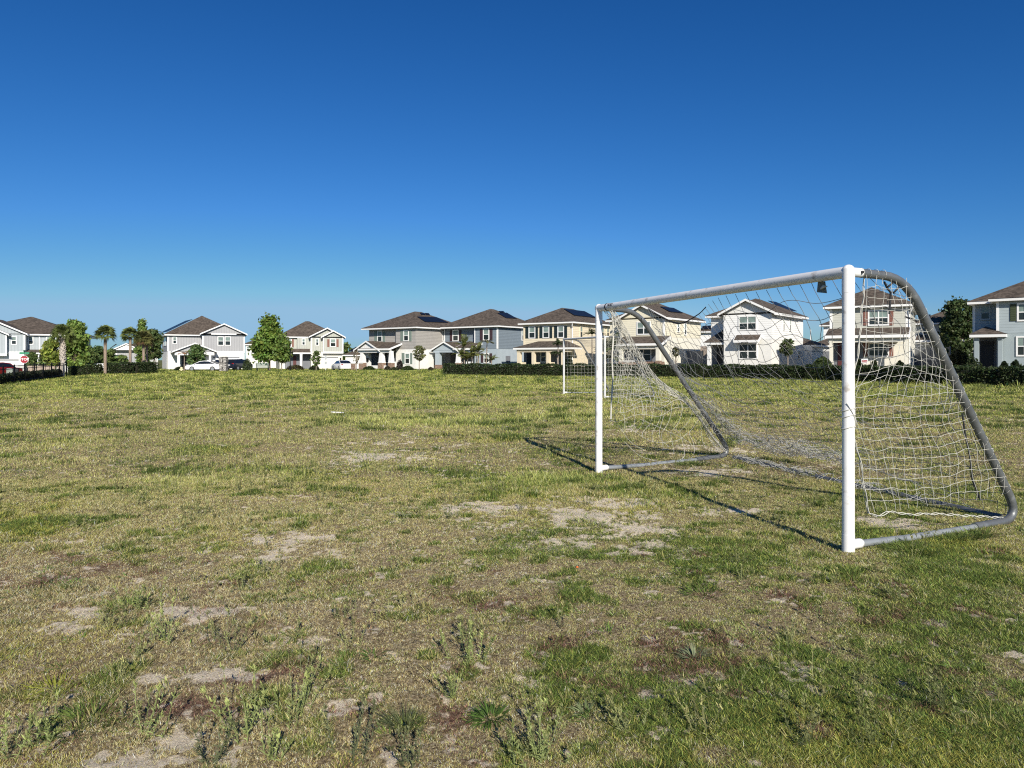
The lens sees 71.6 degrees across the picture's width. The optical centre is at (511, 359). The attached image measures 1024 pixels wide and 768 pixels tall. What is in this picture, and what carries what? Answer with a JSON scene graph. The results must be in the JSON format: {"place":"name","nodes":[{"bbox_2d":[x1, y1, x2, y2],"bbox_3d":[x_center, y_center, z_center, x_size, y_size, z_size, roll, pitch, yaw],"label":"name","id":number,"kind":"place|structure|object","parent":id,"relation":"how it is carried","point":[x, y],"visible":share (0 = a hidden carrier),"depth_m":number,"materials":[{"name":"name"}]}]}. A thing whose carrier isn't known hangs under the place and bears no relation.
{"place":"outdoors","nodes":[
{"label":"outdoors","id":0,"kind":"place"},
{"bbox_2d":[0,360,1023,767],"bbox_3d":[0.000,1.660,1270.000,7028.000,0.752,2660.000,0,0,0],"label":"ground","id":1,"kind":"structure","parent":0,"point":[214,690],"depth_m":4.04,"materials":[{"name":"green plant"}]},
{"bbox_2d":[19,350,28,363],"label":"stop sign","id":2,"kind":"object","parent":1,"relation":"on","point":[24,359],"visible":0.98,"depth_m":70.97,"materials":[{"name":"metal"}]},
{"bbox_2d":[0,710,61,759],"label":"weed","id":3,"kind":"object","parent":1,"relation":"on","point":[30,722],"visible":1,"depth_m":2.61,"materials":[{"name":"green plant"}]},
{"bbox_2d":[0,369,62,383],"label":"hedge","id":4,"kind":"object","parent":1,"relation":"on","point":[4,378],"visible":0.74,"depth_m":51.04,"materials":[{"name":"green plant"}]},
{"bbox_2d":[25,351,38,365],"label":"leafy tree","id":5,"kind":"object","parent":1,"relation":"on","point":[32,357],"visible":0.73,"depth_m":79.71,"materials":[{"name":"green plant"}]},
{"bbox_2d":[0,362,66,382],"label":"metal fence","id":6,"kind":"object","parent":1,"relation":"on","point":[24,368],"visible":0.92,"depth_m":52.48,"materials":[{"name":"black metal"}]},
{"bbox_2d":[0,317,94,368],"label":"house","id":7,"kind":"structure","parent":1,"relation":"on","point":[27,334],"depth_m":100.70,"materials":[{"name":"white paint"}]},
{"bbox_2d":[0,514,98,526],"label":"grass tuft","id":8,"kind":"object","parent":1,"relation":"on","point":[79,518],"visible":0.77,"depth_m":6.19,"materials":[{"name":"plant"}]},
{"bbox_2d":[39,338,60,365],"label":"leafy tree","id":9,"kind":"object","parent":1,"relation":"on","point":[50,348],"visible":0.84,"depth_m":71.58,"materials":[{"name":"green plant"}]},
{"bbox_2d":[17,671,97,705],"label":"grass tuft","id":10,"kind":"object","parent":1,"relation":"on","point":[49,682],"visible":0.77,"depth_m":3.08,"materials":[{"name":"plant"}]},
{"bbox_2d":[49,324,77,376],"bbox_3d":[-37.615,-0.692,59.503,2.338,4.743,2.341,0,0,0],"label":"cabbage palm","id":11,"kind":"object","parent":1,"relation":"on","point":[66,331],"visible":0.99,"depth_m":59.36,"materials":[{"name":"green plant"}]},
{"bbox_2d":[65,319,91,366],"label":"leafy tree","id":12,"kind":"object","parent":1,"relation":"on","point":[78,350],"visible":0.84,"depth_m":73.61,"materials":[{"name":"green plant"}]},
{"bbox_2d":[25,690,142,748],"bbox_3d":[-1.661,1.386,2.805,0.410,0.164,0.446,0,0,0],"label":"grass tuft","id":13,"kind":"object","parent":1,"relation":"on","point":[39,721],"visible":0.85,"depth_m":2.78,"materials":[{"name":"green plant"}]},
{"bbox_2d":[67,364,103,375],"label":"hedge","id":14,"kind":"object","parent":1,"relation":"on","point":[88,369],"visible":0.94,"depth_m":62.50,"materials":[{"name":"green plant"}]},
{"bbox_2d":[85,345,99,364],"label":"leafy tree","id":15,"kind":"object","parent":1,"relation":"on","point":[94,357],"visible":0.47,"depth_m":87.73,"materials":[{"name":"green plant"}]},
{"bbox_2d":[93,345,103,362],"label":"leafy tree","id":16,"kind":"object","parent":1,"relation":"on","point":[99,349],"visible":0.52,"depth_m":91.64,"materials":[{"name":"green plant"}]},
{"bbox_2d":[93,324,116,372],"bbox_3d":[-36.101,-0.812,63.009,2.225,4.634,2.209,0,0,0],"label":"cabbage palm","id":17,"kind":"object","parent":1,"relation":"on","point":[101,332],"visible":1,"depth_m":62.87,"materials":[{"name":"green plant"}]},
{"bbox_2d":[102,348,117,362],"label":"leafy tree","id":18,"kind":"object","parent":1,"relation":"on","point":[111,356],"visible":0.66,"depth_m":89.72,"materials":[{"name":"green plant"}]},
{"bbox_2d":[111,343,136,356],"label":"house","id":19,"kind":"structure","parent":1,"relation":"on","point":[123,349],"depth_m":129.87,"materials":[{"name":"white paint"}]},
{"bbox_2d":[92,576,167,616],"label":"grass tuft","id":20,"kind":"object","parent":1,"relation":"on","point":[136,600],"visible":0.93,"depth_m":4.04,"materials":[{"name":"plant"}]},
{"bbox_2d":[120,326,140,364],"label":"cabbage palm","id":21,"kind":"object","parent":1,"relation":"on","point":[130,331],"visible":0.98,"depth_m":65.39,"materials":[{"name":"green plant"}]},
{"bbox_2d":[103,361,159,373],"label":"hedge","id":22,"kind":"object","parent":1,"relation":"on","point":[128,368],"visible":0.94,"depth_m":64.51,"materials":[{"name":"green plant"}]},
{"bbox_2d":[133,318,150,362],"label":"leafy tree","id":23,"kind":"object","parent":1,"relation":"on","point":[141,326],"visible":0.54,"depth_m":81.70,"materials":[{"name":"green plant"}]},
{"bbox_2d":[132,330,153,361],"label":"cabbage palm","id":24,"kind":"object","parent":1,"relation":"on","point":[146,335],"visible":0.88,"depth_m":70.79,"materials":[{"name":"green plant"}]},
{"bbox_2d":[140,328,163,361],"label":"leafy tree","id":25,"kind":"object","parent":1,"relation":"on","point":[155,350],"visible":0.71,"depth_m":77.70,"materials":[{"name":"green plant"}]},
{"bbox_2d":[132,676,176,737],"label":"weed","id":26,"kind":"object","parent":1,"relation":"on","point":[159,687],"visible":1,"depth_m":2.72,"materials":[{"name":"green plant"}]},
{"bbox_2d":[146,596,179,645],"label":"weed","id":27,"kind":"object","parent":1,"relation":"on","point":[160,626],"visible":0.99,"depth_m":3.57,"materials":[{"name":"green plant"}]},
{"bbox_2d":[185,344,208,364],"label":"leafy tree","id":28,"kind":"object","parent":1,"relation":"on","point":[196,352],"visible":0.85,"depth_m":98.48,"materials":[{"name":"green plant"}]},
{"bbox_2d":[161,316,246,368],"bbox_3d":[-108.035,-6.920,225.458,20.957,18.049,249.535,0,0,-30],"label":"house","id":29,"kind":"structure","parent":1,"relation":"on","point":[217,340],"depth_m":117.58,"materials":[{"name":"white paint"}]},
{"bbox_2d":[189,715,238,764],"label":"weed","id":30,"kind":"object","parent":1,"relation":"on","point":[217,756],"visible":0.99,"depth_m":2.50,"materials":[{"name":"green plant"}]},
{"bbox_2d":[219,357,228,370],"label":"stone pillar","id":31,"kind":"structure","parent":1,"relation":"on","point":[223,364],"depth_m":78.65,"materials":[{"name":"stone"}]},
{"bbox_2d":[199,661,268,743],"bbox_3d":[-1.040,1.300,2.693,0.258,0.258,0.309,0,0,0],"label":"weed","id":32,"kind":"object","parent":1,"relation":"on","point":[246,707],"visible":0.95,"depth_m":2.65,"materials":[{"name":"green plant"}]},
{"bbox_2d":[228,359,252,369],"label":"parked car","id":33,"kind":"object","parent":1,"relation":"on","point":[236,364],"visible":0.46,"depth_m":104.32,"materials":[{"name":"blue paint"}]},
{"bbox_2d":[242,358,252,369],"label":"shrub","id":34,"kind":"object","parent":1,"relation":"on","point":[246,361],"visible":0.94,"depth_m":103.86,"materials":[{"name":"green plant"}]},
{"bbox_2d":[245,340,275,367],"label":"house","id":35,"kind":"structure","parent":1,"relation":"on","point":[251,359],"depth_m":140.37,"materials":[{"name":"white paint"}]},
{"bbox_2d":[248,312,286,370],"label":"leafy tree","id":36,"kind":"object","parent":1,"relation":"on","point":[264,338],"visible":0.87,"depth_m":83.17,"materials":[{"name":"green plant"}]},
{"bbox_2d":[257,710,293,761],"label":"weed","id":37,"kind":"object","parent":1,"relation":"on","point":[272,750],"visible":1,"depth_m":2.51,"materials":[{"name":"green plant"}]},
{"bbox_2d":[270,334,292,369],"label":"leafy tree","id":38,"kind":"object","parent":1,"relation":"on","point":[281,348],"visible":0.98,"depth_m":81.50,"materials":[{"name":"green plant"}]},
{"bbox_2d":[259,655,331,729],"bbox_3d":[-0.835,1.341,2.855,0.268,0.180,0.344,0,0,-37],"label":"weed","id":39,"kind":"object","parent":1,"relation":"on","point":[304,690],"visible":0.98,"depth_m":2.88,"materials":[{"name":"green plant"}]},
{"bbox_2d":[276,321,345,368],"bbox_3d":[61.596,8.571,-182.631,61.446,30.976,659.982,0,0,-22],"label":"house","id":40,"kind":"structure","parent":1,"relation":"on","point":[307,338],"depth_m":122.68,"materials":[{"name":"beige paint"}]},
{"bbox_2d":[318,358,337,368],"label":"garage door","id":41,"kind":"structure","parent":40,"relation":"in","point":[330,361],"depth_m":122.97,"materials":[{"name":"beige paint"}]},
{"bbox_2d":[310,350,320,369],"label":"leafy tree","id":42,"kind":"object","parent":1,"relation":"on","point":[313,357],"visible":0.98,"depth_m":94.88,"materials":[{"name":"green plant"}]},
{"bbox_2d":[331,360,350,369],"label":"parked car","id":43,"kind":"object","parent":1,"relation":"on","point":[341,364],"visible":0.84,"depth_m":98.48,"materials":[{"name":"white paint"}]},
{"bbox_2d":[343,342,352,359],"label":"leafy tree","id":44,"kind":"object","parent":1,"relation":"on","point":[346,345],"visible":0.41,"depth_m":179.62,"materials":[{"name":"green plant"}]},
{"bbox_2d":[342,347,359,368],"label":"house","id":45,"kind":"structure","parent":1,"relation":"on","point":[349,356],"depth_m":118.06,"materials":[{"name":"white paint"}]},
{"bbox_2d":[323,694,379,765],"bbox_3d":[-0.562,1.326,2.529,0.192,0.220,0.229,0,0,-24],"label":"weed","id":46,"kind":"object","parent":1,"relation":"on","point":[362,711],"visible":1,"depth_m":2.57,"materials":[{"name":"green plant"}]},
{"bbox_2d":[353,311,449,368],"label":"house","id":47,"kind":"structure","parent":1,"relation":"on","point":[390,343],"depth_m":97.33,"materials":[{"name":"white paint"}]},
{"bbox_2d":[370,695,436,742],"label":"grass tuft","id":48,"kind":"object","parent":1,"relation":"on","point":[390,722],"visible":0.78,"depth_m":2.79,"materials":[{"name":"plant"}]},
{"bbox_2d":[385,715,424,767],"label":"weed","id":49,"kind":"object","parent":1,"relation":"on","point":[398,730],"visible":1,"depth_m":2.52,"materials":[{"name":"green plant"}]},
{"bbox_2d":[412,345,425,369],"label":"leafy tree","id":50,"kind":"object","parent":1,"relation":"on","point":[421,355],"visible":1,"depth_m":83.85,"materials":[{"name":"green plant"}]},
{"bbox_2d":[432,661,467,699],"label":"weed","id":51,"kind":"object","parent":1,"relation":"on","point":[450,686],"visible":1,"depth_m":2.98,"materials":[{"name":"green plant"}]},
{"bbox_2d":[451,334,475,363],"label":"feather palm","id":52,"kind":"object","parent":1,"relation":"on","point":[463,342],"visible":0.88,"depth_m":72.95,"materials":[{"name":"green plant"}]},
{"bbox_2d":[439,608,495,664],"bbox_3d":[-0.212,1.320,3.354,0.207,0.216,0.321,0,0,-31],"label":"weed","id":53,"kind":"object","parent":1,"relation":"on","point":[469,646],"visible":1,"depth_m":3.34,"materials":[{"name":"green plant"}]},
{"bbox_2d":[443,363,508,374],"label":"hedge","id":54,"kind":"object","parent":1,"relation":"on","point":[476,369],"visible":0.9,"depth_m":60.02,"materials":[{"name":"green plant"}]},
{"bbox_2d":[430,309,523,368],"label":"house","id":55,"kind":"structure","parent":1,"relation":"on","point":[502,331],"depth_m":95.83,"materials":[{"name":"blue paint"}]},
{"bbox_2d":[452,330,458,340],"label":"window","id":56,"kind":"structure","parent":55,"relation":"in","point":[455,333],"depth_m":98.00,"materials":[{"name":"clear glass"}]},
{"bbox_2d":[467,342,487,362],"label":"feather palm","id":57,"kind":"object","parent":1,"relation":"on","point":[477,350],"visible":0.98,"depth_m":71.95,"materials":[{"name":"green plant"}]},
{"bbox_2d":[463,697,515,731],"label":"grass tuft","id":58,"kind":"object","parent":1,"relation":"on","point":[486,711],"visible":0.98,"depth_m":2.83,"materials":[{"name":"green plant"}]},
{"bbox_2d":[505,698,579,767],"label":"weed","id":59,"kind":"object","parent":1,"relation":"on","point":[541,751],"visible":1,"depth_m":2.53,"materials":[{"name":"green plant"}]},
{"bbox_2d":[551,338,562,363],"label":"feather palm","id":60,"kind":"object","parent":1,"relation":"on","point":[558,342],"visible":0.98,"depth_m":65.95,"materials":[{"name":"green plant"}]},
{"bbox_2d":[513,308,609,366],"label":"house","id":61,"kind":"structure","parent":1,"relation":"on","point":[542,333],"depth_m":83.85,"materials":[{"name":"beige paint"}]},
{"bbox_2d":[528,326,535,338],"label":"window","id":62,"kind":"structure","parent":61,"relation":"in","point":[531,329],"depth_m":85.14,"materials":[{"name":"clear glass"}]},
{"bbox_2d":[557,326,563,337],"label":"window","id":63,"kind":"structure","parent":61,"relation":"in","point":[560,329],"depth_m":82.82,"materials":[{"name":"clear glass"}]},
{"bbox_2d":[564,700,596,720],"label":"rosette weed","id":64,"kind":"object","parent":1,"relation":"on","point":[579,709],"visible":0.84,"depth_m":2.89,"materials":[{"name":"green plant"}]},
{"bbox_2d":[584,327,594,364],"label":"feather palm","id":65,"kind":"object","parent":1,"relation":"on","point":[590,331],"visible":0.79,"depth_m":69.98,"materials":[{"name":"green plant"}]},
{"bbox_2d":[590,332,625,363],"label":"feather palm","id":66,"kind":"object","parent":1,"relation":"on","point":[609,348],"visible":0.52,"depth_m":65.89,"materials":[{"name":"green plant"}]},
{"bbox_2d":[563,336,654,397],"bbox_3d":[3.457,0.260,25.922,1.985,2.158,3.484,0,0,-20],"label":"soccer goal","id":67,"kind":"object","parent":1,"relation":"on","point":[604,343],"visible":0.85,"depth_m":25.50,"materials":[{"name":"plastic"}]},
{"bbox_2d":[605,304,705,366],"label":"house","id":68,"kind":"structure","parent":1,"relation":"on","point":[646,345],"depth_m":74.82,"materials":[{"name":"beige paint"}]},
{"bbox_2d":[636,321,650,334],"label":"window","id":69,"kind":"structure","parent":68,"relation":"in","point":[640,329],"depth_m":74.53,"materials":[{"name":"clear glass"}]},
{"bbox_2d":[636,349,651,360],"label":"window","id":70,"kind":"structure","parent":68,"relation":"in","point":[647,353],"depth_m":74.17,"materials":[{"name":"clear glass"}]},
{"bbox_2d":[674,639,713,665],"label":"leafy weed","id":71,"kind":"object","parent":1,"relation":"on","point":[692,651],"visible":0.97,"depth_m":3.39,"materials":[{"name":"green plant"}]},
{"bbox_2d":[676,459,711,467],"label":"grass tuft","id":72,"kind":"object","parent":1,"relation":"on","point":[692,465],"visible":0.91,"depth_m":9.50,"materials":[{"name":"plant"}]},
{"bbox_2d":[687,350,703,363],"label":"dark fence","id":73,"kind":"object","parent":1,"relation":"on","point":[694,357],"visible":0.18,"depth_m":76.60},
{"bbox_2d":[676,581,730,602],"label":"grass tuft","id":74,"kind":"object","parent":1,"relation":"on","point":[695,590],"visible":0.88,"depth_m":4.40,"materials":[{"name":"plant"}]},
{"bbox_2d":[700,325,710,345],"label":"house","id":75,"kind":"structure","parent":1,"relation":"on","point":[704,332],"depth_m":94.62,"materials":[{"name":"beige paint"}]},
{"bbox_2d":[689,685,777,731],"bbox_3d":[0.907,1.417,2.875,0.427,0.071,0.440,0,0,0],"label":"grass tuft","id":76,"kind":"object","parent":1,"relation":"on","point":[733,703],"visible":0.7,"depth_m":2.92,"materials":[{"name":"plant"}]},
{"bbox_2d":[506,362,1023,386],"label":"hedge","id":77,"kind":"object","parent":1,"relation":"on","point":[990,375],"visible":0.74,"depth_m":45.63,"materials":[{"name":"green plant"}]},
{"bbox_2d":[703,298,827,367],"bbox_3d":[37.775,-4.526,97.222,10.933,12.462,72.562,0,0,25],"label":"house","id":78,"kind":"structure","parent":1,"relation":"on","point":[766,321],"depth_m":66.67,"materials":[{"name":"white paint"}]},
{"bbox_2d":[717,347,722,364],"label":"door","id":79,"kind":"structure","parent":78,"relation":"in","point":[719,359],"depth_m":69.46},
{"bbox_2d":[738,315,756,330],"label":"window","id":80,"kind":"structure","parent":78,"relation":"in","point":[753,319],"depth_m":65.77,"materials":[{"name":"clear glass"}]},
{"bbox_2d":[738,343,757,358],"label":"window","id":81,"kind":"structure","parent":78,"relation":"in","point":[746,346],"depth_m":65.77,"materials":[{"name":"clear glass"}]},
{"bbox_2d":[779,338,794,364],"bbox_3d":[22.131,-0.123,57.096,1.531,3.256,1.306,0,0,-33],"label":"leafy tree","id":82,"kind":"object","parent":1,"relation":"on","point":[785,344],"visible":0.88,"depth_m":56.85,"materials":[{"name":"green plant"}]},
{"bbox_2d":[778,701,819,747],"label":"weed","id":83,"kind":"object","parent":1,"relation":"on","point":[808,735],"visible":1,"depth_m":2.64,"materials":[{"name":"green plant"}]},
{"bbox_2d":[595,265,1017,551],"bbox_3d":[3.097,0.375,7.882,3.061,2.160,4.578,0,0,-20],"label":"soccer goal","id":84,"kind":"object","parent":1,"relation":"on","point":[847,274],"visible":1,"depth_m":6.13,"materials":[{"name":"white plastic"}]},
{"bbox_2d":[813,356,832,365],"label":"shrub","id":85,"kind":"object","parent":1,"relation":"on","point":[821,360],"visible":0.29,"depth_m":49.90,"materials":[{"name":"green plant"}]},
{"bbox_2d":[819,338,829,357],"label":"house","id":86,"kind":"structure","parent":1,"relation":"on","point":[824,341],"depth_m":77.41,"materials":[{"name":"white paint"}]},
{"bbox_2d":[819,321,829,339],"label":"house","id":87,"kind":"structure","parent":1,"relation":"on","point":[826,326],"depth_m":91.86,"materials":[{"name":"white paint"}]},
{"bbox_2d":[823,287,916,369],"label":"house","id":88,"kind":"structure","parent":1,"relation":"on","point":[835,307],"depth_m":57.60,"materials":[{"name":"beige paint"}]},
{"bbox_2d":[838,343,841,364],"bbox_3d":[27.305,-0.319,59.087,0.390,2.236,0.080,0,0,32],"label":"door","id":89,"kind":"structure","parent":88,"relation":"in","point":[839,347],"depth_m":59.08,"materials":[{"name":"wood"}]},
{"bbox_2d":[868,310,888,325],"bbox_3d":[29.700,-3.395,57.560,1.538,1.283,0.090,0,0,32],"label":"window","id":90,"kind":"structure","parent":88,"relation":"in","point":[880,315],"depth_m":57.52,"materials":[{"name":"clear glass"}]},
{"bbox_2d":[868,343,888,356],"bbox_3d":[29.705,-0.804,57.581,1.539,1.154,0.090,0,0,32],"label":"window","id":91,"kind":"structure","parent":88,"relation":"in","point":[878,351],"depth_m":57.55,"materials":[{"name":"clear glass"}]},
{"bbox_2d":[850,680,916,753],"bbox_3d":[1.360,1.312,2.597,0.211,0.229,0.283,0,0,29],"label":"weed","id":92,"kind":"object","parent":1,"relation":"on","point":[868,716],"visible":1,"depth_m":2.59,"materials":[{"name":"green plant"}]},
{"bbox_2d":[876,536,950,557],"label":"grass tuft","id":93,"kind":"object","parent":1,"relation":"on","point":[902,543],"visible":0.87,"depth_m":5.31,"materials":[{"name":"plant"}]},
{"bbox_2d":[915,346,950,366],"bbox_3d":[37.962,0.516,64.500,0.120,3.378,3.578,0,0,-30],"label":"dark fence","id":94,"kind":"object","parent":1,"relation":"on","point":[923,356],"visible":0.24,"depth_m":64.67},
{"bbox_2d":[915,311,972,352],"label":"house","id":95,"kind":"structure","parent":1,"relation":"on","point":[936,319],"depth_m":81.28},
{"bbox_2d":[940,333,949,353],"bbox_3d":[37.608,-0.430,62.028,1.063,3.870,1.089,0,0,-36],"label":"leafy tree","id":96,"kind":"object","parent":1,"relation":"on","point":[944,339],"visible":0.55,"depth_m":61.78,"materials":[{"name":"green plant"}]},
{"bbox_2d":[906,664,989,719],"bbox_3d":[1.790,1.336,2.863,0.270,0.186,0.307,0,0,0],"label":"weed","id":97,"kind":"object","parent":1,"relation":"on","point":[908,670],"visible":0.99,"depth_m":2.88,"materials":[{"name":"green plant"}]},
{"bbox_2d":[937,295,972,364],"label":"leafy tree","id":98,"kind":"object","parent":1,"relation":"on","point":[956,324],"visible":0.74,"depth_m":77.15,"materials":[{"name":"green plant"}]},
{"bbox_2d":[948,349,968,364],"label":"shrub","id":99,"kind":"object","parent":1,"relation":"on","point":[956,356],"visible":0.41,"depth_m":57.66,"materials":[{"name":"green plant"}]},
{"bbox_2d":[931,525,1002,545],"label":"grass tuft","id":100,"kind":"object","parent":1,"relation":"on","point":[977,535],"visible":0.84,"depth_m":5.65,"materials":[{"name":"plant"}]},
{"bbox_2d":[966,357,982,367],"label":"shrub","id":101,"kind":"object","parent":1,"relation":"on","point":[971,362],"visible":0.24,"depth_m":43.85,"materials":[{"name":"green plant"}]},
{"bbox_2d":[967,281,1023,370],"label":"house","id":102,"kind":"structure","parent":1,"relation":"on","point":[997,335],"depth_m":50.87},
{"bbox_2d":[980,305,990,319],"bbox_3d":[35.146,-3.483,52.764,0.675,1.100,0.090,0,0,41],"label":"window","id":103,"kind":"structure","parent":102,"relation":"in","point":[985,310],"depth_m":52.75,"materials":[{"name":"clear glass"}]},
{"bbox_2d":[980,341,992,366],"bbox_3d":[35.173,-0.427,52.627,0.795,1.897,0.100,0,0,41],"label":"door","id":104,"kind":"structure","parent":102,"relation":"in","point":[986,347],"depth_m":52.59,"materials":[{"name":"wood"}]},
{"bbox_2d":[1016,336,1023,355],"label":"window","id":105,"kind":"structure","parent":102,"relation":"in","point":[1019,339],"depth_m":50.06,"materials":[{"name":"clear glass"}]},
{"bbox_2d":[1017,303,1023,320],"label":"window","id":106,"kind":"structure","parent":102,"relation":"in","point":[1020,306],"depth_m":50.05,"materials":[{"name":"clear glass"}]},
{"bbox_2d":[0,0,1023,359],"label":"sky","id":107,"kind":"structure","parent":0,"point":[345,167],"materials":[{"name":"blue"}]},
{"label":"street","id":108,"kind":"structure","parent":0,"visible":0},
{"bbox_2d":[185,361,218,370],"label":"parked car","id":109,"kind":"object","parent":108,"relation":"on","point":[209,365],"visible":0.77,"depth_m":97.15,"materials":[{"name":"white paint"}]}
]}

